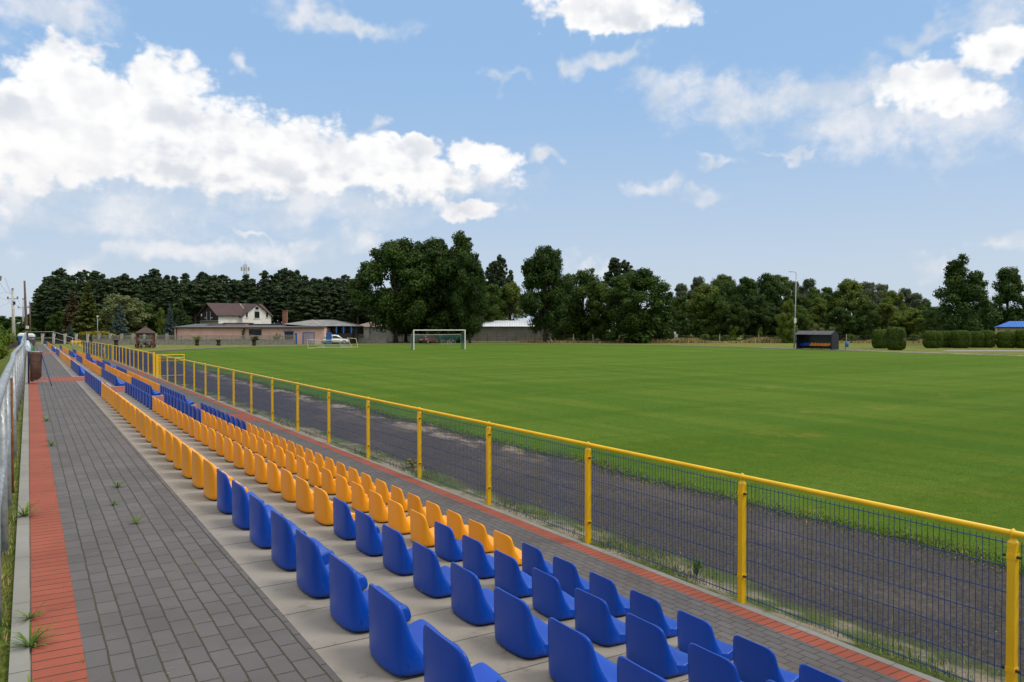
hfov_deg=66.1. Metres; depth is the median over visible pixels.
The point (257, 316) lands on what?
window
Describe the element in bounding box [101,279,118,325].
pine tree
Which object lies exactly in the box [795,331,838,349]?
dugout
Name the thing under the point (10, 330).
shrub
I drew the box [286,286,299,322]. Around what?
pine tree
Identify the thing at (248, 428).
stadium seat
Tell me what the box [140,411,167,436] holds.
stadium seat
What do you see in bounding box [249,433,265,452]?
stadium seat
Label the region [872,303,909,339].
broadleaf tree
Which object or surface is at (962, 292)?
broadleaf tree
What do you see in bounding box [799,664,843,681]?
stadium seat
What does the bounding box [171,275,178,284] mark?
pine tree
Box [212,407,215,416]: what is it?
stadium seat
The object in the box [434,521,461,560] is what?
stadium seat
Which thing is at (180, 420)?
stadium seat
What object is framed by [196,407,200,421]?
stadium seat
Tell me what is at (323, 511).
stadium seat
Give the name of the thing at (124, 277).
pine tree
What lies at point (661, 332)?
shrub
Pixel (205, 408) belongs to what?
stadium seat
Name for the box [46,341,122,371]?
stadium seats
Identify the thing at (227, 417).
stadium seat
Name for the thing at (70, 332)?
spruce tree
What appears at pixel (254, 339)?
planter
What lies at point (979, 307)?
broadleaf tree
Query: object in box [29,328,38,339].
shrub
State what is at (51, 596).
walkway border
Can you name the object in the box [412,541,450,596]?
stadium seat
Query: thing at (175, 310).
broadleaf tree
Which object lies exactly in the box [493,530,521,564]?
stadium seat
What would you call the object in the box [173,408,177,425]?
stadium seat
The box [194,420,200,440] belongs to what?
stadium seat
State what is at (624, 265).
pine tree
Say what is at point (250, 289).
pine tree
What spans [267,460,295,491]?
stadium seat
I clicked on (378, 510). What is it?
stadium seat
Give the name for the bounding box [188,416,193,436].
stadium seat
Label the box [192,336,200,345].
planter
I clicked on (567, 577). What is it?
stadium seat
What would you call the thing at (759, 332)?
bush
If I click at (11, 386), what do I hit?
railing
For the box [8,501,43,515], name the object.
grass tuft
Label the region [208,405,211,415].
stadium seat
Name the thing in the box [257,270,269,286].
pine tree
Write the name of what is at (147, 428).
stadium seat
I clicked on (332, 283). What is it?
pine tree
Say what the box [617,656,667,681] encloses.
stadium seat
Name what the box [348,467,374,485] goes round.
stadium seat
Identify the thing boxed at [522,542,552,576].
stadium seat
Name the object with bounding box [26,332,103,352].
railing
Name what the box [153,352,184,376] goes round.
gate
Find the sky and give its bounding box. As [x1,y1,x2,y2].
[0,0,1023,326]
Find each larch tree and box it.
[58,291,79,341]
[71,283,104,336]
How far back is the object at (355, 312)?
165.29 m
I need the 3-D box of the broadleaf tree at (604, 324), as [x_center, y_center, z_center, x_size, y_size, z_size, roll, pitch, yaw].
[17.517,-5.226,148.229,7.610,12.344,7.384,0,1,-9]
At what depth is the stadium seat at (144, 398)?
18.56 m
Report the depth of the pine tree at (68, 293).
169.87 m
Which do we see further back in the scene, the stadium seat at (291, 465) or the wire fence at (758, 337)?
the wire fence at (758, 337)
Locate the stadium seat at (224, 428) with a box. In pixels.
[222,420,227,436]
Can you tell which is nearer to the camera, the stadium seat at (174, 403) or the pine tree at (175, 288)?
the stadium seat at (174, 403)
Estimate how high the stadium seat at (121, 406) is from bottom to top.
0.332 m
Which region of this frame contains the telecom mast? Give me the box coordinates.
[241,264,249,277]
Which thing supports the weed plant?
on the verge
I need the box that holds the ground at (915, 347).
[16,329,1023,359]
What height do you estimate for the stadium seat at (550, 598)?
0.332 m
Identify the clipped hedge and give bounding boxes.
[871,329,887,348]
[885,326,905,349]
[922,330,943,347]
[941,330,950,347]
[949,330,971,347]
[969,331,984,347]
[981,330,995,347]
[995,331,1017,347]
[1015,329,1023,347]
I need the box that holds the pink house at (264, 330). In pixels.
[171,310,330,343]
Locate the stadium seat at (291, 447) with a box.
[288,440,304,457]
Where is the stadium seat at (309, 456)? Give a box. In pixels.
[305,448,324,464]
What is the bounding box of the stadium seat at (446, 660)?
[423,623,506,681]
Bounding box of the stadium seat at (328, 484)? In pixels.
[321,467,350,493]
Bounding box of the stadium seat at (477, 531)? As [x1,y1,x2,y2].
[468,519,493,551]
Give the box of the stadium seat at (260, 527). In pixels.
[249,493,306,547]
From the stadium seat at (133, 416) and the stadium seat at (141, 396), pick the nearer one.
the stadium seat at (133, 416)
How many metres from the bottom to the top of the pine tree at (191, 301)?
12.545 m
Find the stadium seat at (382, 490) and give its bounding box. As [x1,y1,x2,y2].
[375,478,390,503]
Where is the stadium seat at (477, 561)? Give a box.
[462,534,493,577]
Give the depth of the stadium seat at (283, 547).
4.86 m
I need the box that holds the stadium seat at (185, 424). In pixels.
[183,413,188,432]
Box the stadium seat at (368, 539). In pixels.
[355,509,382,554]
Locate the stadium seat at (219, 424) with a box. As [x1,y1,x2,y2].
[216,417,221,433]
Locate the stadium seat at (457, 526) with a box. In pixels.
[447,509,468,540]
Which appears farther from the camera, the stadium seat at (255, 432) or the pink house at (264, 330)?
the pink house at (264, 330)
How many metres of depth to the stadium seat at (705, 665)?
4.53 m
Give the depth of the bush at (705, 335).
145.80 m
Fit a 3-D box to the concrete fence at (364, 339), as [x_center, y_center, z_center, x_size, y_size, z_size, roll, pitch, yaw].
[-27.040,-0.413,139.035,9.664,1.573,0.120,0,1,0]
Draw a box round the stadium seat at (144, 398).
[143,391,145,404]
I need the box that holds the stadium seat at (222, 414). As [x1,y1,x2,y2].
[220,411,225,420]
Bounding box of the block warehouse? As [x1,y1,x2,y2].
[466,321,551,340]
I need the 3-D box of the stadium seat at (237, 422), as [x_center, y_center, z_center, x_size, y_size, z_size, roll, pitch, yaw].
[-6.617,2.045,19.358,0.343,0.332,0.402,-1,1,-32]
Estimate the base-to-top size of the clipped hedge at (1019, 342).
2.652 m
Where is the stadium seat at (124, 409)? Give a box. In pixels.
[123,399,145,419]
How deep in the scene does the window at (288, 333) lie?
132.00 m
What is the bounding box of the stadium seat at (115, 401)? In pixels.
[113,391,133,409]
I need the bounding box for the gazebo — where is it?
[135,326,155,347]
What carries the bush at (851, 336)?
on the ground at (915, 347)
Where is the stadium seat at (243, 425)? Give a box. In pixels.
[241,420,245,432]
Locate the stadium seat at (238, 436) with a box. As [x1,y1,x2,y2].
[235,426,241,443]
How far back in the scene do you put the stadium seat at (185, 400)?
25.85 m
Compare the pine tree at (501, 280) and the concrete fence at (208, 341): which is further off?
the pine tree at (501, 280)
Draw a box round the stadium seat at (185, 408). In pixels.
[184,401,187,414]
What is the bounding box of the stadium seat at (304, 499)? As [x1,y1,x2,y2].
[296,476,332,512]
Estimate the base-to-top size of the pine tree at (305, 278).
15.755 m
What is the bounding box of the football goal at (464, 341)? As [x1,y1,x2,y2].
[411,330,465,349]
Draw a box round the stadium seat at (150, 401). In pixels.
[149,394,151,409]
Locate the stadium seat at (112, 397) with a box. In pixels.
[111,389,129,406]
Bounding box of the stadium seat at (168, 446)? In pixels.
[165,430,197,460]
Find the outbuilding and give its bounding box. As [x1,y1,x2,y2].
[286,320,363,343]
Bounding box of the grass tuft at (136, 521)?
[127,515,142,524]
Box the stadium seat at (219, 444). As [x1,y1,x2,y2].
[216,432,242,455]
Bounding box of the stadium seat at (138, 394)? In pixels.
[137,388,139,400]
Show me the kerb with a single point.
(18, 663)
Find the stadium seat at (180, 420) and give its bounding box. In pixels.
[177,410,182,428]
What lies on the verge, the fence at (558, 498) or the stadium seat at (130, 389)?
the fence at (558, 498)
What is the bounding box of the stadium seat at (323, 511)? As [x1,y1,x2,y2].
[314,486,354,524]
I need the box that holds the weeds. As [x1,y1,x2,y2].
[13,422,493,678]
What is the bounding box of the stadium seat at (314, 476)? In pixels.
[308,461,335,486]
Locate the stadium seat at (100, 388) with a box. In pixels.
[99,380,113,395]
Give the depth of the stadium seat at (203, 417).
17.64 m
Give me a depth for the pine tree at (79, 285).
168.97 m
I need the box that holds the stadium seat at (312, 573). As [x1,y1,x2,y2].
[296,529,367,596]
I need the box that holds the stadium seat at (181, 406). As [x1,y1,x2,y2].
[180,400,183,412]
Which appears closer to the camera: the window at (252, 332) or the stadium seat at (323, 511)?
the stadium seat at (323, 511)
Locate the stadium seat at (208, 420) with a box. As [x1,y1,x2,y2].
[206,412,210,427]
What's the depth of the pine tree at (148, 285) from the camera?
169.64 m
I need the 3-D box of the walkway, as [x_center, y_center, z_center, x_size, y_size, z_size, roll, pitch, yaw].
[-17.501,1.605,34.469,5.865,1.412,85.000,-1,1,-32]
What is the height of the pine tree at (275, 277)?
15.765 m
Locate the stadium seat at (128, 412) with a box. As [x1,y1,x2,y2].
[127,401,148,423]
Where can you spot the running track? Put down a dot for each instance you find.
(937, 608)
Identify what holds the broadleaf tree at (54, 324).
on the ground at (915, 347)
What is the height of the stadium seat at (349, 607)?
0.332 m
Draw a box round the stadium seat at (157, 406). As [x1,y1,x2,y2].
[156,398,159,413]
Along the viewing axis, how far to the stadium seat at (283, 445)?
15.72 m
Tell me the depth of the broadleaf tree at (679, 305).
164.56 m
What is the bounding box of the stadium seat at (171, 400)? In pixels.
[170,395,172,406]
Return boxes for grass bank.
[0,346,25,681]
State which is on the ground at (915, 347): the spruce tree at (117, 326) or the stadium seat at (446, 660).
the spruce tree at (117, 326)
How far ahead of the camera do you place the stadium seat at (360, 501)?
9.34 m
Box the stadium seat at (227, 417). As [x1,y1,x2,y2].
[225,413,229,424]
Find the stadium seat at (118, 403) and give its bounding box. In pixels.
[117,394,136,412]
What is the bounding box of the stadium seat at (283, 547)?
[271,509,333,569]
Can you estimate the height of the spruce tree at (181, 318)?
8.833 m
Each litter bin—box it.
[27,351,51,385]
[28,339,37,350]
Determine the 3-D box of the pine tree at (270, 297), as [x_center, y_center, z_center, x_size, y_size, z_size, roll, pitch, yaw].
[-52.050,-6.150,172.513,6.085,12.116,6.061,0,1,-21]
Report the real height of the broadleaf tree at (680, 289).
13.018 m
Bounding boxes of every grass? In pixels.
[520,335,993,342]
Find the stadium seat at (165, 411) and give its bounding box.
[164,403,167,419]
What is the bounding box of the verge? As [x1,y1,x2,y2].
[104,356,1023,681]
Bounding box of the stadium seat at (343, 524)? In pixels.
[333,497,379,538]
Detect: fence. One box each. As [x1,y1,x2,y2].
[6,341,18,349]
[41,334,169,343]
[82,341,112,359]
[93,335,295,344]
[113,345,152,373]
[160,354,1023,681]
[358,334,385,342]
[392,334,525,341]
[552,334,916,341]
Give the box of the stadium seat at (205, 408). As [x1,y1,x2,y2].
[204,404,207,413]
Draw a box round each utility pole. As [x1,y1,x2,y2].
[7,288,17,337]
[18,298,28,330]
[24,281,28,339]
[29,301,30,332]
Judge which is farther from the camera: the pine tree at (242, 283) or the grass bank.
the pine tree at (242, 283)
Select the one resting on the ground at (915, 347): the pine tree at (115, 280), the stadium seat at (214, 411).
the pine tree at (115, 280)
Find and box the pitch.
[149,344,1023,571]
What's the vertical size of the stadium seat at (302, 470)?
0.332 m
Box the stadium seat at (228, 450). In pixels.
[224,436,243,461]
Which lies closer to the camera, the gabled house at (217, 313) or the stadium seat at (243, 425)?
the stadium seat at (243, 425)
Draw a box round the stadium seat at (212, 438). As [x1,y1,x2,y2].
[208,427,215,450]
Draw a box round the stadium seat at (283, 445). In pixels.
[279,437,287,453]
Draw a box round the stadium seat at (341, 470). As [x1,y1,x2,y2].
[336,461,360,482]
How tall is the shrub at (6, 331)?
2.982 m
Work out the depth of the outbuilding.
136.19 m
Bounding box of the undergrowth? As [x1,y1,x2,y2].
[44,316,960,339]
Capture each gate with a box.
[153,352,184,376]
[294,332,331,343]
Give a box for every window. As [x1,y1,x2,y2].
[249,329,261,335]
[254,312,259,318]
[284,331,293,338]
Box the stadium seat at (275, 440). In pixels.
[272,434,287,448]
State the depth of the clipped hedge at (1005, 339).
106.51 m
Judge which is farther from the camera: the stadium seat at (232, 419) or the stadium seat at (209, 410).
the stadium seat at (209, 410)
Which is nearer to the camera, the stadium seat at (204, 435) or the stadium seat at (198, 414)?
the stadium seat at (204, 435)
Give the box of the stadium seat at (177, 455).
[173,436,208,468]
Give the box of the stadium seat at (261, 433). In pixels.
[259,428,264,442]
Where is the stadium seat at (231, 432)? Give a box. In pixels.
[228,423,234,440]
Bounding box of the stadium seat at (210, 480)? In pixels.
[203,458,247,499]
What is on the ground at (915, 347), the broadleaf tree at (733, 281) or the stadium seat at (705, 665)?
the broadleaf tree at (733, 281)
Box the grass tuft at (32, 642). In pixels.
[0,622,64,650]
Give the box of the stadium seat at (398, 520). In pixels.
[388,499,409,533]
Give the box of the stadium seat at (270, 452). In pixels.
[266,441,285,461]
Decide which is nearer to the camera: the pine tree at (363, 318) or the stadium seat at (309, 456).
the stadium seat at (309, 456)
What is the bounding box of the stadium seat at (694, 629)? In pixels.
[677,610,732,659]
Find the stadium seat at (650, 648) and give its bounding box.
[625,613,687,677]
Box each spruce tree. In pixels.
[63,324,74,341]
[109,303,129,336]
[162,304,175,338]
[174,300,187,332]
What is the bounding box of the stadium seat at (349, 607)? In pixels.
[329,553,410,631]
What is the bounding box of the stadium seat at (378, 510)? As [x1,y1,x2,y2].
[369,490,387,521]
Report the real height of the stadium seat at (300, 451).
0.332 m
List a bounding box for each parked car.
[322,335,348,343]
[417,335,438,342]
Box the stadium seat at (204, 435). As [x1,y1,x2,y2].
[201,423,208,445]
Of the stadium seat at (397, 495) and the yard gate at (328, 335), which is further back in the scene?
the yard gate at (328, 335)
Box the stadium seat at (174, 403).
[173,396,176,408]
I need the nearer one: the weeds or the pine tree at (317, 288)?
the weeds
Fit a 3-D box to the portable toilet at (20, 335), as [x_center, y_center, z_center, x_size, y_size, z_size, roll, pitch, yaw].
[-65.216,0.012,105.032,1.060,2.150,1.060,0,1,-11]
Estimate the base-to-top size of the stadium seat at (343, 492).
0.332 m
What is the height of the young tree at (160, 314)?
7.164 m
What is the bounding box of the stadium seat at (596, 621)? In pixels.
[574,588,625,645]
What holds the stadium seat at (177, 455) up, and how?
on the terrace slabs at (344, 654)
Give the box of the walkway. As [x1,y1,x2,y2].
[35,344,901,681]
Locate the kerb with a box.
[8,355,943,681]
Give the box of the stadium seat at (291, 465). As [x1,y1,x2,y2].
[286,450,307,473]
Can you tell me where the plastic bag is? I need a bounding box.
[24,340,30,354]
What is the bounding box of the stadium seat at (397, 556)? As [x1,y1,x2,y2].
[382,524,412,574]
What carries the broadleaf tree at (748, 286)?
on the ground at (915, 347)
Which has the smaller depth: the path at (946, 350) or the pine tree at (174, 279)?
the path at (946, 350)
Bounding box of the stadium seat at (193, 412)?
[192,405,195,419]
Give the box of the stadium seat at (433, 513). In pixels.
[426,501,446,527]
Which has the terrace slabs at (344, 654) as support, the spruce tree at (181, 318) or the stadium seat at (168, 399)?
the stadium seat at (168, 399)
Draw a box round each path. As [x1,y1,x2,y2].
[37,352,256,421]
[786,348,1023,353]
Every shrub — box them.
[0,323,7,336]
[0,331,16,345]
[0,336,8,359]
[1,327,11,339]
[9,329,29,340]
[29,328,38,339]
[79,331,93,341]
[91,330,109,338]
[602,312,657,342]
[651,311,673,339]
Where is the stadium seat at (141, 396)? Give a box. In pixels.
[140,389,142,402]
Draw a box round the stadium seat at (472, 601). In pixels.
[450,562,493,624]
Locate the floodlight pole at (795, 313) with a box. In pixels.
[789,271,796,347]
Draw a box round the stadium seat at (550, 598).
[532,567,574,619]
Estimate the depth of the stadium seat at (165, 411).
15.64 m
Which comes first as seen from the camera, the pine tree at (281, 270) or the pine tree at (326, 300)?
the pine tree at (326, 300)
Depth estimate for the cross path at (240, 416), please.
23.77 m
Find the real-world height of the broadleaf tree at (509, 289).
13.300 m
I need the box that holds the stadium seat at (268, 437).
[265,430,271,443]
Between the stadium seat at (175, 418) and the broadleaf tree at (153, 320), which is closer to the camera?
the stadium seat at (175, 418)
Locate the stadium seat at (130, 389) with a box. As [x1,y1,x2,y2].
[129,383,131,395]
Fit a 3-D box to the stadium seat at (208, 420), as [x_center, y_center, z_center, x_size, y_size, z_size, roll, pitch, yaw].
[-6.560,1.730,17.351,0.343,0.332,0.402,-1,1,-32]
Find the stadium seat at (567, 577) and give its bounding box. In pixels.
[553,556,589,596]
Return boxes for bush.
[586,332,593,340]
[700,334,708,340]
[712,335,728,341]
[729,325,738,340]
[741,335,753,340]
[757,327,762,336]
[800,319,818,330]
[844,334,859,340]
[907,334,922,340]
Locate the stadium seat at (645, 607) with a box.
[630,590,676,636]
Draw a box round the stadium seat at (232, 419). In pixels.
[230,415,234,428]
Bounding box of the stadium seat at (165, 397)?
[164,392,166,403]
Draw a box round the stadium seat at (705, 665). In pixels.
[688,643,742,681]
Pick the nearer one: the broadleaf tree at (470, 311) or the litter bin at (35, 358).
the litter bin at (35, 358)
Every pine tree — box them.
[27,285,59,340]
[30,276,57,307]
[30,288,40,339]
[38,288,67,320]
[50,268,69,287]
[56,280,72,302]
[61,292,100,317]
[63,275,79,287]
[63,290,73,318]
[70,282,75,291]
[72,269,94,285]
[74,281,84,300]
[81,279,100,294]
[89,270,100,280]
[91,278,118,329]
[97,274,105,280]
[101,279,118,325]
[110,277,119,283]
[116,273,133,281]
[116,281,133,308]
[128,294,148,330]
[129,284,143,334]
[130,279,140,287]
[136,274,148,283]
[139,279,157,335]
[146,268,163,280]
[148,287,157,303]
[152,282,175,306]
[152,289,176,318]
[153,278,169,288]
[163,274,172,285]
[169,282,185,302]
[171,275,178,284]
[171,282,206,323]
[174,293,198,320]
[177,273,191,292]
[190,280,206,317]
[192,271,214,280]
[199,280,230,308]
[205,275,219,284]
[215,278,230,302]
[217,274,230,285]
[224,279,238,299]
[230,281,265,307]
[233,281,252,301]
[242,274,250,281]
[244,293,273,323]
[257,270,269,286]
[257,279,277,305]
[257,288,268,310]
[265,286,283,323]
[267,288,288,323]
[269,273,285,288]
[274,267,292,287]
[277,270,299,289]
[281,278,296,322]
[282,281,313,311]
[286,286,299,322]
[288,287,320,320]
[294,270,302,281]
[296,291,325,320]
[301,275,308,285]
[309,278,318,288]
[309,283,336,314]
[318,281,335,319]
[322,276,331,327]
[327,278,343,287]
[329,287,344,312]
[332,295,339,320]
[334,283,347,317]
[336,294,358,322]
[339,279,358,323]
[340,274,349,288]
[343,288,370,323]
[356,310,377,324]
[366,284,373,293]
[485,261,499,317]
[489,254,512,302]
[507,270,515,312]
[602,258,622,325]
[610,259,639,305]
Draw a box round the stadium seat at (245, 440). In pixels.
[242,429,249,447]
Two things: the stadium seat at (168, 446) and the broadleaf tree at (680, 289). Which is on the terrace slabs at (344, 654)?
the stadium seat at (168, 446)
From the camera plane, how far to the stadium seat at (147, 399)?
18.07 m
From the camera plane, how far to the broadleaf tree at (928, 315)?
132.09 m
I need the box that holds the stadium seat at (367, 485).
[361,472,375,495]
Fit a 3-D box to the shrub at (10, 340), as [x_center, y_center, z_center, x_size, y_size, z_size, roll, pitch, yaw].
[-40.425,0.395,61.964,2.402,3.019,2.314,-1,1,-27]
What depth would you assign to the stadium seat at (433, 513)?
9.91 m
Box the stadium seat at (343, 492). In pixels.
[336,474,367,502]
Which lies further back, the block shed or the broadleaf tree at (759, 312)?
the block shed
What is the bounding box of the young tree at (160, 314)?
[155,307,167,338]
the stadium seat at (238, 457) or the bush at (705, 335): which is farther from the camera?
the bush at (705, 335)
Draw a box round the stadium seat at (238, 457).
[233,441,243,467]
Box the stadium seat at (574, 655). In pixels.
[548,617,616,681]
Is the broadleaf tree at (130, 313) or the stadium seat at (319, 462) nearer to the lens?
the stadium seat at (319, 462)
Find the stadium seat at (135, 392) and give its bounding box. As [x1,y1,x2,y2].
[134,386,136,398]
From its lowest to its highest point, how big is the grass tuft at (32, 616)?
0.071 m
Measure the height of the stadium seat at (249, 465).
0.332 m
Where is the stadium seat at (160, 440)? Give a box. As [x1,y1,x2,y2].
[157,424,184,453]
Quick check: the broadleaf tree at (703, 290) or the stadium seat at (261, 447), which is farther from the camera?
the broadleaf tree at (703, 290)
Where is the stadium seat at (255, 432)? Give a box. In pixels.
[252,425,258,438]
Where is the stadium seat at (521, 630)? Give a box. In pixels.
[494,587,547,657]
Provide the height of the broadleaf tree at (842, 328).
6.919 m
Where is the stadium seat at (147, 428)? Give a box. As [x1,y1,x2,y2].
[145,415,174,441]
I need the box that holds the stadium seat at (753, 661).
[733,635,798,681]
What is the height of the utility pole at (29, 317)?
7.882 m
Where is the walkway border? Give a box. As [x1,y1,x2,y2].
[29,360,929,681]
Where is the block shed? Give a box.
[360,322,443,340]
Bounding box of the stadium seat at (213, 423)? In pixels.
[211,414,216,430]
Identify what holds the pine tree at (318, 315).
on the ground at (915, 347)
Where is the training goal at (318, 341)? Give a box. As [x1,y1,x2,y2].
[307,338,357,347]
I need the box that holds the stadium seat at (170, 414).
[168,405,172,422]
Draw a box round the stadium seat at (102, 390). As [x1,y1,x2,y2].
[101,382,117,397]
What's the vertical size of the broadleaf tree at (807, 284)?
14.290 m
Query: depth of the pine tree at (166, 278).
185.40 m
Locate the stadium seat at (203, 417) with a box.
[201,409,205,424]
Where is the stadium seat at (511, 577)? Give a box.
[494,550,531,596]
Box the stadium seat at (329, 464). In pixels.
[325,457,347,477]
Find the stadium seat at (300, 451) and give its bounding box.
[296,444,314,458]
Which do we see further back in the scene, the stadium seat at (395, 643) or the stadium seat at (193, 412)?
the stadium seat at (193, 412)
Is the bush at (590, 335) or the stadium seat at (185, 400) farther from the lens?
the bush at (590, 335)
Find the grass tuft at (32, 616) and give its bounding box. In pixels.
[13,601,47,621]
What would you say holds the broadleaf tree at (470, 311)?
on the ground at (915, 347)
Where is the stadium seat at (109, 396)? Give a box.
[108,387,127,404]
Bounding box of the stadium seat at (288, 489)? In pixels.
[281,468,313,501]
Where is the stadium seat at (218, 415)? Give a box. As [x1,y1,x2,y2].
[216,409,220,418]
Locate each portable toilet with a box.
[18,333,24,344]
[23,333,34,338]
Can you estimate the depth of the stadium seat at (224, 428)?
15.70 m
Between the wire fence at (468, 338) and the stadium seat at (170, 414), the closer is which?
the stadium seat at (170, 414)
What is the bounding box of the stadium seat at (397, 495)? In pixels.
[391,485,407,510]
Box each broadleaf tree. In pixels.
[0,315,16,329]
[8,316,24,327]
[15,321,36,337]
[27,313,49,335]
[44,311,67,335]
[97,293,153,334]
[133,304,162,335]
[163,307,192,334]
[346,237,439,342]
[387,282,428,341]
[396,236,451,335]
[424,230,487,342]
[449,251,489,342]
[477,283,510,326]
[492,282,526,326]
[519,245,575,341]
[550,273,575,339]
[560,268,602,340]
[584,281,622,340]
[599,267,674,342]
[668,283,699,320]
[669,295,695,337]
[684,282,721,337]
[687,276,704,336]
[696,292,733,340]
[710,273,734,339]
[719,301,750,339]
[722,279,737,297]
[726,276,765,337]
[742,295,773,336]
[754,272,787,337]
[763,303,780,336]
[774,274,803,334]
[774,299,798,342]
[783,280,799,300]
[789,305,814,330]
[798,278,816,307]
[803,287,822,313]
[806,297,834,330]
[808,287,847,330]
[824,307,858,339]
[827,278,874,339]
[851,281,884,325]
[852,300,881,339]
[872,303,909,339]
[874,283,897,306]
[874,290,911,326]
[896,287,912,310]
[901,308,929,339]
[905,293,931,308]
[916,307,951,337]
[917,302,937,329]
[932,253,1002,330]
[967,302,1004,328]
[976,266,1023,337]
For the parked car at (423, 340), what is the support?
on the ground at (915, 347)
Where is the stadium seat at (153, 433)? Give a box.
[151,420,181,447]
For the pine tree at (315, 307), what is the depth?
164.18 m
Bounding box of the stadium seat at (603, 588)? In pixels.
[589,572,629,615]
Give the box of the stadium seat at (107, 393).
[106,385,121,401]
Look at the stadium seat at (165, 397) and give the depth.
22.53 m
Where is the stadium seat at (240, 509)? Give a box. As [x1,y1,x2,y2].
[232,480,282,528]
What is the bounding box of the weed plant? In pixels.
[692,557,702,574]
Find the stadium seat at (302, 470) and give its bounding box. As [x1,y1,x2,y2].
[296,455,320,479]
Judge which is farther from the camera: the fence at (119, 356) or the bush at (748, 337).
the bush at (748, 337)
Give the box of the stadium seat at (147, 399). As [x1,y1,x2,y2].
[146,393,148,406]
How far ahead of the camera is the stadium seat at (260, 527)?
5.33 m
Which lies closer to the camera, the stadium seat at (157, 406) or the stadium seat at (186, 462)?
the stadium seat at (186, 462)
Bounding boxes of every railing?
[0,332,26,626]
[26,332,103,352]
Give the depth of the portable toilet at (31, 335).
97.63 m
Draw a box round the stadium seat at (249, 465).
[244,447,266,475]
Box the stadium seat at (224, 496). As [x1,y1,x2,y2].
[217,468,264,512]
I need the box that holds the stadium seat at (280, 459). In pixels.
[275,445,296,467]
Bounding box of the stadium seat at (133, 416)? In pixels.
[131,404,155,427]
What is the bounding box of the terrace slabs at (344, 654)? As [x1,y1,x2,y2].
[43,344,732,681]
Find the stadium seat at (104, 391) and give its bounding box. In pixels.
[103,384,105,399]
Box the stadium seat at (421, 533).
[410,509,434,546]
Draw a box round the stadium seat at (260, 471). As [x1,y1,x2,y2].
[254,453,280,482]
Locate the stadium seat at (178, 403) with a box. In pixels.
[176,398,179,410]
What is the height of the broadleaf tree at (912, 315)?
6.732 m
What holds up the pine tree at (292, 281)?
on the ground at (915, 347)
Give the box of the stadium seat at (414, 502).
[407,492,425,516]
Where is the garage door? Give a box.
[303,332,314,343]
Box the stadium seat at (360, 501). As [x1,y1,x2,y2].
[351,481,385,511]
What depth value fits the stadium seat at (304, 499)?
7.82 m
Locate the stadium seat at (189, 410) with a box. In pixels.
[188,403,191,416]
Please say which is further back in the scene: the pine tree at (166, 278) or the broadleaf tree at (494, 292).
the pine tree at (166, 278)
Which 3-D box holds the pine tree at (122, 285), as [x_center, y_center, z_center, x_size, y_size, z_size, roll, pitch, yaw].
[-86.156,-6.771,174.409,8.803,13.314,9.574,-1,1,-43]
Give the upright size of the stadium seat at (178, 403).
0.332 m
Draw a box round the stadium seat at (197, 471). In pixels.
[192,450,233,487]
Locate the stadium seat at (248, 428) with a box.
[246,422,258,434]
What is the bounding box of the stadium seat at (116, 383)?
[114,375,124,385]
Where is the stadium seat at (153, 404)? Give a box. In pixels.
[152,396,155,411]
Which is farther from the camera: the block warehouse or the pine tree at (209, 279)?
the pine tree at (209, 279)
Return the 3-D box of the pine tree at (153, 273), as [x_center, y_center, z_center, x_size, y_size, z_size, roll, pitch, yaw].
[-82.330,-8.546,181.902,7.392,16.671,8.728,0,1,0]
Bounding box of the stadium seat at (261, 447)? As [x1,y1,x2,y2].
[257,437,265,456]
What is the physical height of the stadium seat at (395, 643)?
0.332 m
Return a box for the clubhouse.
[994,321,1023,346]
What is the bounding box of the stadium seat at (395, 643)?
[368,583,459,675]
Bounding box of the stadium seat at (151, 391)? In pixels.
[149,385,160,394]
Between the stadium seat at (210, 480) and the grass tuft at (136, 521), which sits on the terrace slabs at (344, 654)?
the stadium seat at (210, 480)
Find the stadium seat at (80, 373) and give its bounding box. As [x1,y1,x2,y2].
[78,365,90,375]
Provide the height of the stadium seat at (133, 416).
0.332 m
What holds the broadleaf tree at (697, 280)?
on the ground at (915, 347)
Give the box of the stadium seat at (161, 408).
[159,400,163,416]
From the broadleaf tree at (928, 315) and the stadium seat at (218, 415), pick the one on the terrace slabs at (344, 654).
the stadium seat at (218, 415)
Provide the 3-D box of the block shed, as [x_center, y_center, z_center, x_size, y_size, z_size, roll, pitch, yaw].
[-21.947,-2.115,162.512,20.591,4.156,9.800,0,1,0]
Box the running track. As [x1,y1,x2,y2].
[123,344,1023,654]
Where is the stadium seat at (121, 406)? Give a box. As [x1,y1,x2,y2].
[120,396,141,415]
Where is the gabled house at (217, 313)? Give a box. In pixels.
[194,302,273,323]
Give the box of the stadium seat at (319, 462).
[315,452,336,471]
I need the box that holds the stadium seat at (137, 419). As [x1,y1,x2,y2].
[136,408,161,431]
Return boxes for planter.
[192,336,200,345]
[249,336,259,345]
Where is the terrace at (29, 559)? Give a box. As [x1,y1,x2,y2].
[28,384,31,681]
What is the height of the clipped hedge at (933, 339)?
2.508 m
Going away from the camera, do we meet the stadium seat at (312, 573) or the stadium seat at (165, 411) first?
the stadium seat at (312, 573)
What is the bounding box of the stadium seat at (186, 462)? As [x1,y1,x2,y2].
[181,442,219,477]
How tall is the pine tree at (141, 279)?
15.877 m
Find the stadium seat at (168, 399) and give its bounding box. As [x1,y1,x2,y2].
[167,393,169,404]
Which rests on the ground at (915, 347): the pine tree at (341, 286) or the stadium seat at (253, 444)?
the pine tree at (341, 286)
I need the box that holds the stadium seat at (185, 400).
[182,394,193,403]
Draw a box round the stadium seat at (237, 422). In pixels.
[235,417,240,429]

